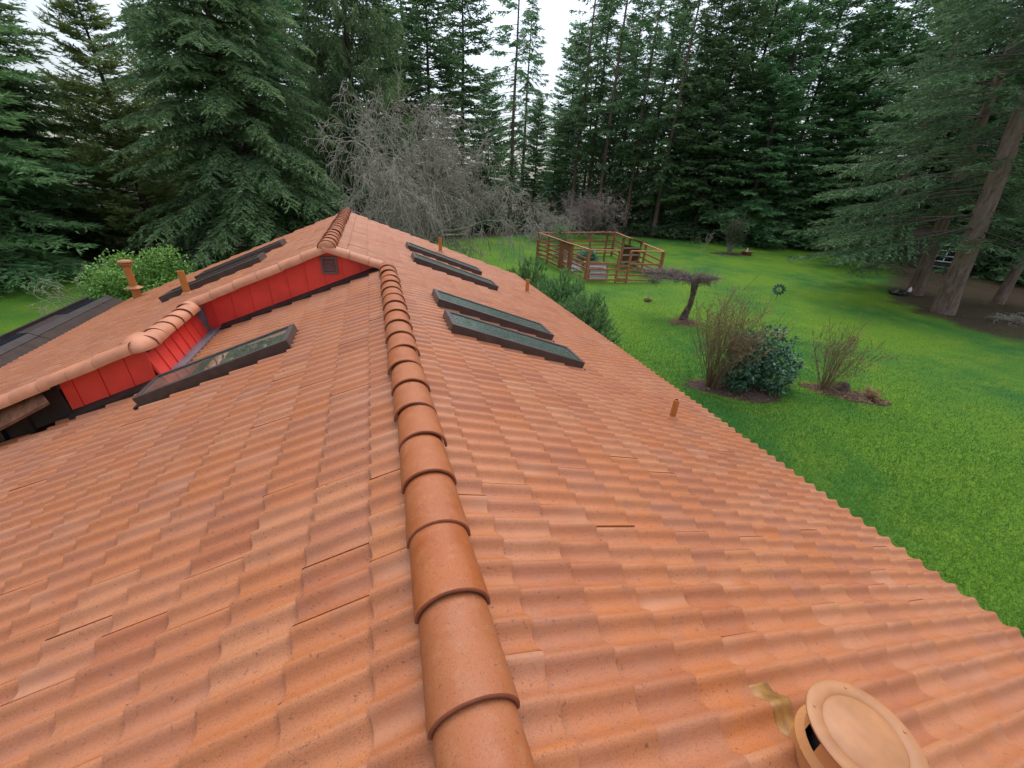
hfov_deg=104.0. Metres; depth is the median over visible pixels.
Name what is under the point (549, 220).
bare shrub
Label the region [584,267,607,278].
raised bed
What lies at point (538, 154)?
fir tree
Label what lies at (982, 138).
fir tree
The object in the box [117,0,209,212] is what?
fir tree
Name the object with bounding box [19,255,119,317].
bare shrub
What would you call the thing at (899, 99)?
fir tree
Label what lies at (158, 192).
larch tree
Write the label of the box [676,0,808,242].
fir tree
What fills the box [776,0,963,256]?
fir tree
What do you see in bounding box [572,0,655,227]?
fir tree
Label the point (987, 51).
fir tree
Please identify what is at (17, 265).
fir tree
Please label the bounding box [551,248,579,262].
garden shrub
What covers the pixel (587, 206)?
bare shrub
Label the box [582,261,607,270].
raised bed
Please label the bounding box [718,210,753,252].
vase shrub
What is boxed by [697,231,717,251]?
white stem shrub
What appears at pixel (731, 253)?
mulch bed
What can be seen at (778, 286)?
wind spinner
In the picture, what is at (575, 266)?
raised bed
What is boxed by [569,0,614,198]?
fir tree
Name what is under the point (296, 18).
fir tree
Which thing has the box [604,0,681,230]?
fir tree
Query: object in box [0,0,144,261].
fir tree
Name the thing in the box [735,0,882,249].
fir tree
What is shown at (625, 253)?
garden shelter
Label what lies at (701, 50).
fir tree
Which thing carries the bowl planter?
on the mulch bed at (731, 253)
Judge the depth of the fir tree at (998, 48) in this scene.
42.78 m
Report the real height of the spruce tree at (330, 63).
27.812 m
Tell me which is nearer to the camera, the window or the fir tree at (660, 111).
the window
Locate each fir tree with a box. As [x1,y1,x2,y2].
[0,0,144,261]
[0,14,140,300]
[0,236,27,255]
[40,73,130,209]
[95,76,164,213]
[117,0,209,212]
[122,0,222,221]
[150,0,300,235]
[206,0,359,218]
[207,10,313,218]
[264,0,367,212]
[289,20,352,194]
[328,0,429,228]
[371,3,422,205]
[372,0,439,159]
[381,0,487,236]
[424,0,512,231]
[469,76,513,218]
[474,0,553,219]
[496,0,551,213]
[509,96,555,226]
[529,18,597,217]
[535,119,569,219]
[541,103,580,214]
[547,0,619,217]
[562,0,632,214]
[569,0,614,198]
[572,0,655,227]
[580,18,643,219]
[587,0,662,220]
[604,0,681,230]
[614,0,704,223]
[617,0,666,216]
[619,0,698,227]
[624,0,721,231]
[629,0,748,235]
[644,19,727,218]
[650,0,775,244]
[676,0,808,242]
[681,0,751,195]
[693,0,784,227]
[697,0,841,248]
[735,0,825,202]
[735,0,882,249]
[771,0,906,249]
[775,3,886,225]
[776,0,845,192]
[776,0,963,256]
[782,0,1023,315]
[809,0,1023,295]
[810,0,999,268]
[813,4,959,216]
[824,0,984,253]
[832,23,914,166]
[851,0,1023,262]
[872,0,1023,269]
[888,0,1022,206]
[903,27,1023,247]
[923,15,1023,207]
[931,145,1023,285]
[948,144,1023,275]
[958,135,1023,304]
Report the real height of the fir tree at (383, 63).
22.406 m
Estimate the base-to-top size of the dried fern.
0.647 m
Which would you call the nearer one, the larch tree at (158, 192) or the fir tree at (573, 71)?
the larch tree at (158, 192)
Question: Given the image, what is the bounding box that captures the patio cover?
[0,295,123,367]
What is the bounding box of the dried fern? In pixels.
[859,385,885,404]
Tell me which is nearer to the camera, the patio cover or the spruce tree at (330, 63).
the patio cover
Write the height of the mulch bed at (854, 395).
0.268 m
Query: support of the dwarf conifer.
on the lawn at (818, 278)
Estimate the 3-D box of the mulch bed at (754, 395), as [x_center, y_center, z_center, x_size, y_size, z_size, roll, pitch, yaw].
[6.905,0.150,12.641,3.239,0.270,1.595,10,28,12]
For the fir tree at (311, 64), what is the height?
19.605 m
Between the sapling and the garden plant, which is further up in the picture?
the garden plant
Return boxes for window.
[935,244,956,262]
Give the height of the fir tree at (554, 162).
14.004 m
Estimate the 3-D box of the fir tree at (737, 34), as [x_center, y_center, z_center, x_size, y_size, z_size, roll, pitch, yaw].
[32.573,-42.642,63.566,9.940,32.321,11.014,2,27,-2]
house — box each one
[0,208,1023,767]
[903,226,992,274]
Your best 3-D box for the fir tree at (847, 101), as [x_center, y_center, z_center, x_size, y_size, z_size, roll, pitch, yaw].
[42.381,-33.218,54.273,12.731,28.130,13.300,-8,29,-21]
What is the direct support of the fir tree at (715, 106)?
on the lawn at (818, 278)
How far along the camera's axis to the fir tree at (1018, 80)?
36.62 m
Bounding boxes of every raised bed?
[563,259,581,270]
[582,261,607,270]
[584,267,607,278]
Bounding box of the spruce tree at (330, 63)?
[270,0,454,243]
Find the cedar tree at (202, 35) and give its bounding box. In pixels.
[88,0,356,273]
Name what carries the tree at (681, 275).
on the mulch bed at (677, 321)
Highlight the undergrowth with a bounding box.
[2,202,971,271]
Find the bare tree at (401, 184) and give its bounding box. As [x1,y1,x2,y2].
[303,63,545,268]
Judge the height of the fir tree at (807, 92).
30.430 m
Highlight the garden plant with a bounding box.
[574,248,600,260]
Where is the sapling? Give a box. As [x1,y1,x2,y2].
[648,273,660,298]
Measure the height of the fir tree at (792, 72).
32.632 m
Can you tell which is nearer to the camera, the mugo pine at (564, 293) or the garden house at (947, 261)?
the mugo pine at (564, 293)
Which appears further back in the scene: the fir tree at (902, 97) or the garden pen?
the fir tree at (902, 97)
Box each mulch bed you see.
[668,317,701,326]
[682,378,781,403]
[710,252,750,255]
[797,381,891,405]
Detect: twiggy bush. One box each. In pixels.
[679,271,795,387]
[798,317,908,390]
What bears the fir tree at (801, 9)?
on the lawn at (818, 278)
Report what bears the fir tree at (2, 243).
on the lawn at (818, 278)
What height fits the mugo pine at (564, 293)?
2.422 m
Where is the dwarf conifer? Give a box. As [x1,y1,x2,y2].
[549,225,570,257]
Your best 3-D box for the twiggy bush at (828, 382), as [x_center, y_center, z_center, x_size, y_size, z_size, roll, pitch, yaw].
[10.280,-1.052,12.514,2.736,2.788,2.317,-6,28,-17]
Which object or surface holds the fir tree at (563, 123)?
on the lawn at (818, 278)
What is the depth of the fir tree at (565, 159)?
63.84 m
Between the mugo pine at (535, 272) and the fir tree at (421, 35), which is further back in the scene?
the fir tree at (421, 35)
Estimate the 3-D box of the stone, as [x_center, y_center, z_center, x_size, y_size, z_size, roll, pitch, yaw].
[10.684,0.059,12.901,0.446,0.327,0.475,10,28,13]
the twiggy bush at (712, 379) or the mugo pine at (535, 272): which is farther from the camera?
the mugo pine at (535, 272)
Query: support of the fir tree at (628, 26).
on the lawn at (818, 278)
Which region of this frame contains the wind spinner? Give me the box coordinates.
[772,284,785,297]
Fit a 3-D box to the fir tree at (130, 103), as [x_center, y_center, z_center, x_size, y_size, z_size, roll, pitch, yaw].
[-31.766,-18.840,33.867,5.324,11.763,5.562,25,34,35]
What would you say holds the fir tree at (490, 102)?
on the lawn at (818, 278)
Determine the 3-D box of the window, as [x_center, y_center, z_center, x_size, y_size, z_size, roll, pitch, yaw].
[39.872,-11.957,36.662,2.480,1.480,0.095,26,35,37]
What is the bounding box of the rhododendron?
[721,324,804,395]
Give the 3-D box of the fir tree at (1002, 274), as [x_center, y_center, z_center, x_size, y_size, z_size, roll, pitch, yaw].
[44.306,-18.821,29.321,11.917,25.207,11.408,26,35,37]
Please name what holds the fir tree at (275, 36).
on the lawn at (818, 278)
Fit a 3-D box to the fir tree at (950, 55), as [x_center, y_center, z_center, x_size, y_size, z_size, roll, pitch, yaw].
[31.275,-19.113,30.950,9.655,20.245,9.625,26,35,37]
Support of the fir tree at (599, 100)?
on the lawn at (818, 278)
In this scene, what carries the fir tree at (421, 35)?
on the lawn at (818, 278)
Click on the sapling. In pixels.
(652, 281)
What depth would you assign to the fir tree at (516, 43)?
50.05 m
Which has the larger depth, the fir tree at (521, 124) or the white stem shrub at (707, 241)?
the fir tree at (521, 124)
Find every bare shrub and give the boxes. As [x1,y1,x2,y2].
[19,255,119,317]
[509,195,588,243]
[545,187,633,238]
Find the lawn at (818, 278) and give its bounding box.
[0,160,1023,637]
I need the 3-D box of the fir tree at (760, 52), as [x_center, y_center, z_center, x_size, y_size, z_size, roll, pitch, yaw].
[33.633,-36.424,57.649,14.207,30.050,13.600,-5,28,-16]
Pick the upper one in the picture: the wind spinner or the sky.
the sky
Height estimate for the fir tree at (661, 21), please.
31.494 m
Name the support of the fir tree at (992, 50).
on the lawn at (818, 278)
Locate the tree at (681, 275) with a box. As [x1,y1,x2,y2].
[634,260,726,320]
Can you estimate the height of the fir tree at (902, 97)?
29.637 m
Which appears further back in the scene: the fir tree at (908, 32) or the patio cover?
the fir tree at (908, 32)
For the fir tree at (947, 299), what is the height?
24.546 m
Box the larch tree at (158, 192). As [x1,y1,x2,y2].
[31,0,212,249]
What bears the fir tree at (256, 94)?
on the lawn at (818, 278)
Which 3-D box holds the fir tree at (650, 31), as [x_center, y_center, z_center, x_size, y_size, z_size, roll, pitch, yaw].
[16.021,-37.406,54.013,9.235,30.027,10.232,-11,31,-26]
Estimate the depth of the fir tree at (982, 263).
35.28 m
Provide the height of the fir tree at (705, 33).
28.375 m
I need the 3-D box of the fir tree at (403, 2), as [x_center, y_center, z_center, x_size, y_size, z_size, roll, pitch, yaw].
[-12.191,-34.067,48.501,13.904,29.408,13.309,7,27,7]
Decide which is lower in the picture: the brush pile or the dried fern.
the dried fern
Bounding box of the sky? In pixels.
[0,0,1007,183]
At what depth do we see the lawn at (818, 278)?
16.39 m
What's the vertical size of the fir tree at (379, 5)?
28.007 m
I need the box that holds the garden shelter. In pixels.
[602,231,648,269]
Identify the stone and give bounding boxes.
[833,382,850,391]
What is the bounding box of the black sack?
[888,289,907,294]
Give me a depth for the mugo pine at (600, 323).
14.58 m
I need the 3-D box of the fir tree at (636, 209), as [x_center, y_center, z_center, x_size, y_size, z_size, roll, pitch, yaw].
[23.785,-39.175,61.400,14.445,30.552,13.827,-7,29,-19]
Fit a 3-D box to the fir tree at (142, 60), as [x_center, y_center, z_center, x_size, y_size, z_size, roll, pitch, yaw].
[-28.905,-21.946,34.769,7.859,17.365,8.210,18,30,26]
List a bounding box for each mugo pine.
[505,255,549,292]
[532,265,589,314]
[559,289,623,346]
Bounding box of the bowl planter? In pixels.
[741,250,752,254]
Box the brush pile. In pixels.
[987,312,1023,325]
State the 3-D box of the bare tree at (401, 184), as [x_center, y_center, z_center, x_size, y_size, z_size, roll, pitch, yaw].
[-4.528,-8.274,20.928,11.469,13.586,11.352,-18,34,-35]
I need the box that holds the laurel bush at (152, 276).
[75,243,196,300]
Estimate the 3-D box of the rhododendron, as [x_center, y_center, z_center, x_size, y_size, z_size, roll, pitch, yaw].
[7.800,-0.795,12.525,2.629,2.086,2.199,-6,28,-17]
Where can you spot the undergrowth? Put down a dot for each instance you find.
(641, 232)
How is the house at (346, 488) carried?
on the lawn at (818, 278)
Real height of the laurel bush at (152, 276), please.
3.014 m
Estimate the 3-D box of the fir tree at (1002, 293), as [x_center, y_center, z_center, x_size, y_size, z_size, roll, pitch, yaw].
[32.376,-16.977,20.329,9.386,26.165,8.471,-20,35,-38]
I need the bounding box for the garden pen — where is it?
[536,232,665,282]
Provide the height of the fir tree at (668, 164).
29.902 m
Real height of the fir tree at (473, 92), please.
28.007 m
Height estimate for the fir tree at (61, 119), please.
11.203 m
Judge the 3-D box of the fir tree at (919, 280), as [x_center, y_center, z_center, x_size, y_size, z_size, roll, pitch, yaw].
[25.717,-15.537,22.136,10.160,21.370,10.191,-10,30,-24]
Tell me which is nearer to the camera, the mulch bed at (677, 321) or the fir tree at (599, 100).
the mulch bed at (677, 321)
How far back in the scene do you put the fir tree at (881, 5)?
42.30 m
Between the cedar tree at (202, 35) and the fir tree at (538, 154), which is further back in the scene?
the fir tree at (538, 154)
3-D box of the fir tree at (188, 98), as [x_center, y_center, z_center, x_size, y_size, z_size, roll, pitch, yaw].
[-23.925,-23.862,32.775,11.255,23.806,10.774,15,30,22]

